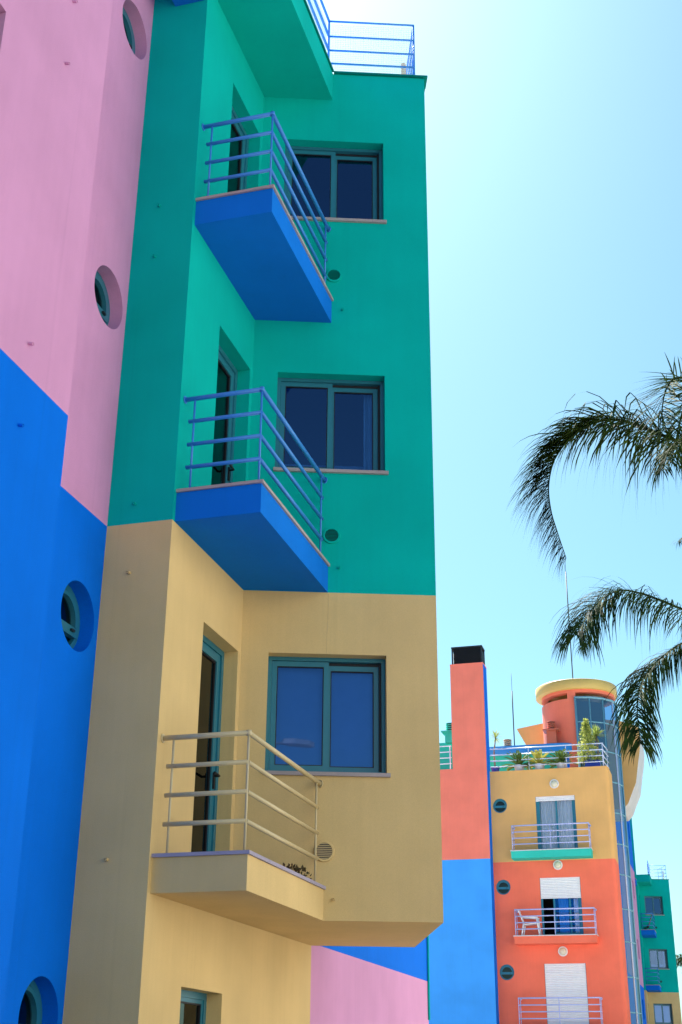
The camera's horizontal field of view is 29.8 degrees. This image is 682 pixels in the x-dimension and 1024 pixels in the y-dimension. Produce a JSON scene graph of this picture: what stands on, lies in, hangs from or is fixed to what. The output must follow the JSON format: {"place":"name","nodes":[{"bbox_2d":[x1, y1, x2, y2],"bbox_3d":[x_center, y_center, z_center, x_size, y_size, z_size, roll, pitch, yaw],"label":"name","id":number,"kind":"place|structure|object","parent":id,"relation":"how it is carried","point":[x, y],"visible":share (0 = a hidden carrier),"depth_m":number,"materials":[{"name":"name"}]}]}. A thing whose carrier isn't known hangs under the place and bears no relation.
{"place":"outdoors","nodes":[
{"label":"outdoors","id":0,"kind":"place"},
{"bbox_2d":[0,0,443,1023],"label":"apartment building","id":1,"kind":"structure","parent":0,"point":[218,666],"depth_m":10.97,"materials":[{"name":"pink paint"}]},
{"bbox_2d":[18,980,41,1023],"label":"round window","id":2,"kind":"structure","parent":1,"relation":"in","point":[30,1012],"depth_m":8.76,"materials":[{"name":"teal metal"}]},
{"bbox_2d":[61,585,79,648],"bbox_3d":[-2.131,0.804,9.761,0.095,0.584,0.584,-6,-25,15],"label":"round window","id":3,"kind":"structure","parent":1,"relation":"in","point":[70,615],"depth_m":9.89,"materials":[{"name":"glass"}]},
{"bbox_2d":[94,271,109,325],"bbox_3d":[-2.107,-1.812,10.924,0.095,0.584,0.584,-6,-25,15],"label":"round window","id":4,"kind":"structure","parent":1,"relation":"in","point":[101,294],"depth_m":11.07,"materials":[{"name":"teal metal"}]},
{"bbox_2d":[123,7,134,53],"bbox_3d":[-2.081,-4.548,12.141,0.095,0.584,0.584,-6,-25,15],"label":"round window","id":5,"kind":"structure","parent":1,"relation":"in","point":[126,21],"depth_m":12.31,"materials":[{"name":"teal glass"}]},
{"bbox_2d":[179,989,206,1023],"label":"window","id":6,"kind":"structure","parent":1,"relation":"in","point":[192,1004],"depth_m":10.00,"materials":[{"name":"teal glass"}]},
{"bbox_2d":[191,635,223,851],"bbox_3d":[-1.725,2.067,10.808,1.273,2.087,0.913,-6,-25,15],"label":"balcony door","id":7,"kind":"structure","parent":1,"relation":"in","point":[212,663],"depth_m":10.91,"materials":[{"name":"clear glass"}]},
{"bbox_2d":[211,345,237,484],"bbox_3d":[-1.700,-0.574,11.982,1.273,2.085,0.913,-6,-25,15],"label":"balcony door","id":8,"kind":"structure","parent":1,"relation":"in","point":[227,374],"depth_m":12.18,"materials":[{"name":"black glass"}]},
{"bbox_2d":[227,107,248,191],"bbox_3d":[-1.676,-3.218,13.158,1.273,2.072,0.913,-6,-25,15],"label":"balcony door","id":9,"kind":"structure","parent":1,"relation":"in","point":[240,147],"depth_m":13.43,"materials":[{"name":"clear glass"}]},
{"bbox_2d":[283,863,311,878],"bbox_3d":[-0.362,2.917,10.357,0.163,0.162,0.555,-6,-25,15],"label":"dried plant","id":10,"kind":"object","parent":1,"relation":"on","point":[296,868],"visible":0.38,"depth_m":10.35,"materials":[{"name":"brown plant"}]},
{"bbox_2d":[265,656,390,777],"bbox_3d":[-0.123,1.824,11.382,1.102,1.101,0.276,2,-24,-3],"label":"window","id":11,"kind":"structure","parent":1,"relation":"in","point":[328,717],"depth_m":11.49,"materials":[{"name":"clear glass"}]},
{"bbox_2d":[273,378,388,474],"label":"window","id":12,"kind":"structure","parent":1,"relation":"in","point":[339,423],"depth_m":13.09,"materials":[{"name":"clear glass"}]},
{"bbox_2d":[283,146,386,223],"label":"window","id":13,"kind":"structure","parent":1,"relation":"in","point":[346,185],"depth_m":14.31,"materials":[{"name":"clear glass"}]},
{"bbox_2d":[306,0,681,1018],"label":"sky","id":14,"kind":"structure","parent":0,"point":[553,128],"materials":[{"name":"blue"}]},
{"bbox_2d":[429,645,644,1023],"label":"orange building","id":15,"kind":"structure","parent":0,"point":[547,847],"depth_m":45.81,"materials":[{"name":"paint"}]},
{"bbox_2d":[441,723,451,743],"bbox_3d":[4.214,8.514,49.327,0.612,0.790,0.612,-6,-25,15],"label":"roof vent","id":16,"kind":"object","parent":15,"relation":"on","point":[447,733],"visible":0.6,"depth_m":49.13,"materials":[{"name":"green paint"}]},
{"bbox_2d":[490,729,501,771],"bbox_3d":[5.844,9.019,48.181,0.753,1.905,0.715,-6,-25,15],"label":"yucca plant","id":17,"kind":"object","parent":15,"relation":"on","point":[495,742],"visible":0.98,"depth_m":48.29,"materials":[{"name":"green plant"}]},
{"bbox_2d":[493,799,506,812],"bbox_3d":[5.853,10.815,47.071,0.564,0.564,0.095,-6,-25,15],"label":"round window","id":18,"kind":"structure","parent":15,"relation":"in","point":[500,805],"depth_m":47.08,"materials":[{"name":"teal metal"}]},
{"bbox_2d":[496,880,510,894],"bbox_3d":[5.831,13.465,45.904,0.564,0.564,0.075,-6,-25,15],"label":"round window","id":19,"kind":"structure","parent":15,"relation":"in","point":[503,887],"depth_m":45.90,"materials":[{"name":"teal metal"}]},
{"bbox_2d":[500,964,513,979],"bbox_3d":[5.807,16.091,44.736,0.564,0.564,0.075,-6,-25,15],"label":"round window","id":20,"kind":"structure","parent":15,"relation":"in","point":[506,971],"depth_m":44.72,"materials":[{"name":"teal metal"}]},
{"bbox_2d":[503,739,511,745],"bbox_3d":[6.598,9.178,50.678,0.337,0.365,0.337,-6,-25,15],"label":"roof vent","id":21,"kind":"object","parent":15,"relation":"on","point":[507,742],"visible":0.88,"depth_m":50.60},
{"bbox_2d":[511,677,514,745],"bbox_3d":[6.869,7.928,51.153,0.041,3.050,0.041,3,-24,-6],"label":"antenna","id":22,"kind":"object","parent":15,"relation":"on","point":[513,713],"visible":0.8,"depth_m":51.09,"materials":[{"name":"black metal"}]},
{"bbox_2d":[502,750,533,770],"bbox_3d":[6.627,9.330,47.792,1.316,0.781,1.261,-6,-25,15],"label":"potted cycad","id":23,"kind":"object","parent":15,"relation":"on","point":[517,758],"visible":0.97,"depth_m":47.59,"materials":[{"name":"green plant"}]},
{"bbox_2d":[518,910,541,934],"bbox_3d":[6.608,14.403,44.805,0.747,0.854,0.476,-6,-25,15],"label":"garden chair","id":24,"kind":"object","parent":15,"relation":"on","point":[530,924],"visible":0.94,"depth_m":44.76,"materials":[{"name":"white plastic"}]},
{"bbox_2d":[524,749,554,768],"bbox_3d":[7.388,9.277,47.598,1.220,0.734,1.189,-6,-25,15],"label":"potted cycad","id":25,"kind":"object","parent":15,"relation":"on","point":[536,753],"visible":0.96,"depth_m":47.42,"materials":[{"name":"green plant"}]},
{"bbox_2d":[542,721,559,743],"bbox_3d":[8.257,8.662,50.164,0.629,0.930,0.629,-6,-25,15],"label":"roof vent","id":26,"kind":"object","parent":15,"relation":"on","point":[551,731],"visible":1,"depth_m":49.98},
{"bbox_2d":[535,795,577,848],"bbox_3d":[7.815,11.295,46.330,1.430,1.985,0.175,-6,-25,15],"label":"french door","id":27,"kind":"structure","parent":15,"relation":"in","point":[564,811],"depth_m":46.37,"materials":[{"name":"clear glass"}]},
{"bbox_2d":[544,748,577,768],"bbox_3d":[8.142,9.171,47.382,1.342,0.764,1.314,-6,-25,15],"label":"potted cycad","id":28,"kind":"object","parent":15,"relation":"on","point":[561,755],"visible":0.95,"depth_m":47.16,"materials":[{"name":"green plant"}]},
{"bbox_2d":[540,878,583,934],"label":"french door","id":29,"kind":"structure","parent":15,"relation":"in","point":[558,902],"depth_m":45.27,"materials":[{"name":"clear glass"}]},
{"bbox_2d":[544,963,589,1023],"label":"french door","id":30,"kind":"structure","parent":15,"relation":"in","point":[585,963],"depth_m":43.93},
{"bbox_2d":[565,566,572,678],"bbox_3d":[9.484,4.651,53.204,0.041,5.690,0.041,3,-24,-6],"label":"antenna","id":31,"kind":"object","parent":15,"relation":"on","point":[568,621],"visible":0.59,"depth_m":53.36,"materials":[{"name":"black metal"}]},
{"bbox_2d":[575,718,601,766],"bbox_3d":[9.129,8.537,47.343,0.968,1.909,0.912,-16,-29,32],"label":"topiary shrub","id":32,"kind":"object","parent":15,"relation":"on","point":[586,729],"visible":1,"depth_m":47.25,"materials":[{"name":"green plant"}]},
{"bbox_2d":[590,723,612,765],"bbox_3d":[9.480,8.754,47.474,1.010,1.880,0.982,17,-29,-33],"label":"yucca plant","id":33,"kind":"object","parent":15,"relation":"on","point":[596,732],"visible":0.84,"depth_m":47.58,"materials":[{"name":"green plant"}]},
{"bbox_2d":[505,352,681,581],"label":"palm tree","id":34,"kind":"object","parent":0,"point":[569,432],"visible":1,"depth_m":18.28,"materials":[{"name":"green plant"}]},
{"bbox_2d":[550,538,681,768],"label":"palm tree","id":35,"kind":"object","parent":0,"point":[593,615],"visible":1,"depth_m":22.70,"materials":[{"name":"green plant"}]},
{"bbox_2d":[676,953,681,973],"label":"palm tree","id":36,"kind":"object","parent":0,"point":[679,962],"visible":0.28,"depth_m":88.54,"materials":[{"name":"green plant"}]},
{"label":"raised pavement","id":37,"kind":"structure","parent":0,"visible":0},
{"bbox_2d":[627,818,681,1023],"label":"apartment building","id":38,"kind":"structure","parent":37,"relation":"on","point":[658,980],"depth_m":72.13,"materials":[{"name":"green paint"}]},
{"bbox_2d":[644,896,662,914],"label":"window","id":39,"kind":"structure","parent":38,"relation":"in","point":[653,904],"depth_m":74.28,"materials":[{"name":"blue glass"}]},
{"bbox_2d":[649,949,667,968],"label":"window","id":40,"kind":"structure","parent":38,"relation":"in","point":[657,957],"depth_m":72.68,"materials":[{"name":"blue glass"}]},
{"bbox_2d":[653,1004,672,1023],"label":"window","id":41,"kind":"structure","parent":38,"relation":"in","point":[662,1012],"depth_m":71.39,"materials":[{"name":"blue glass"}]}
]}

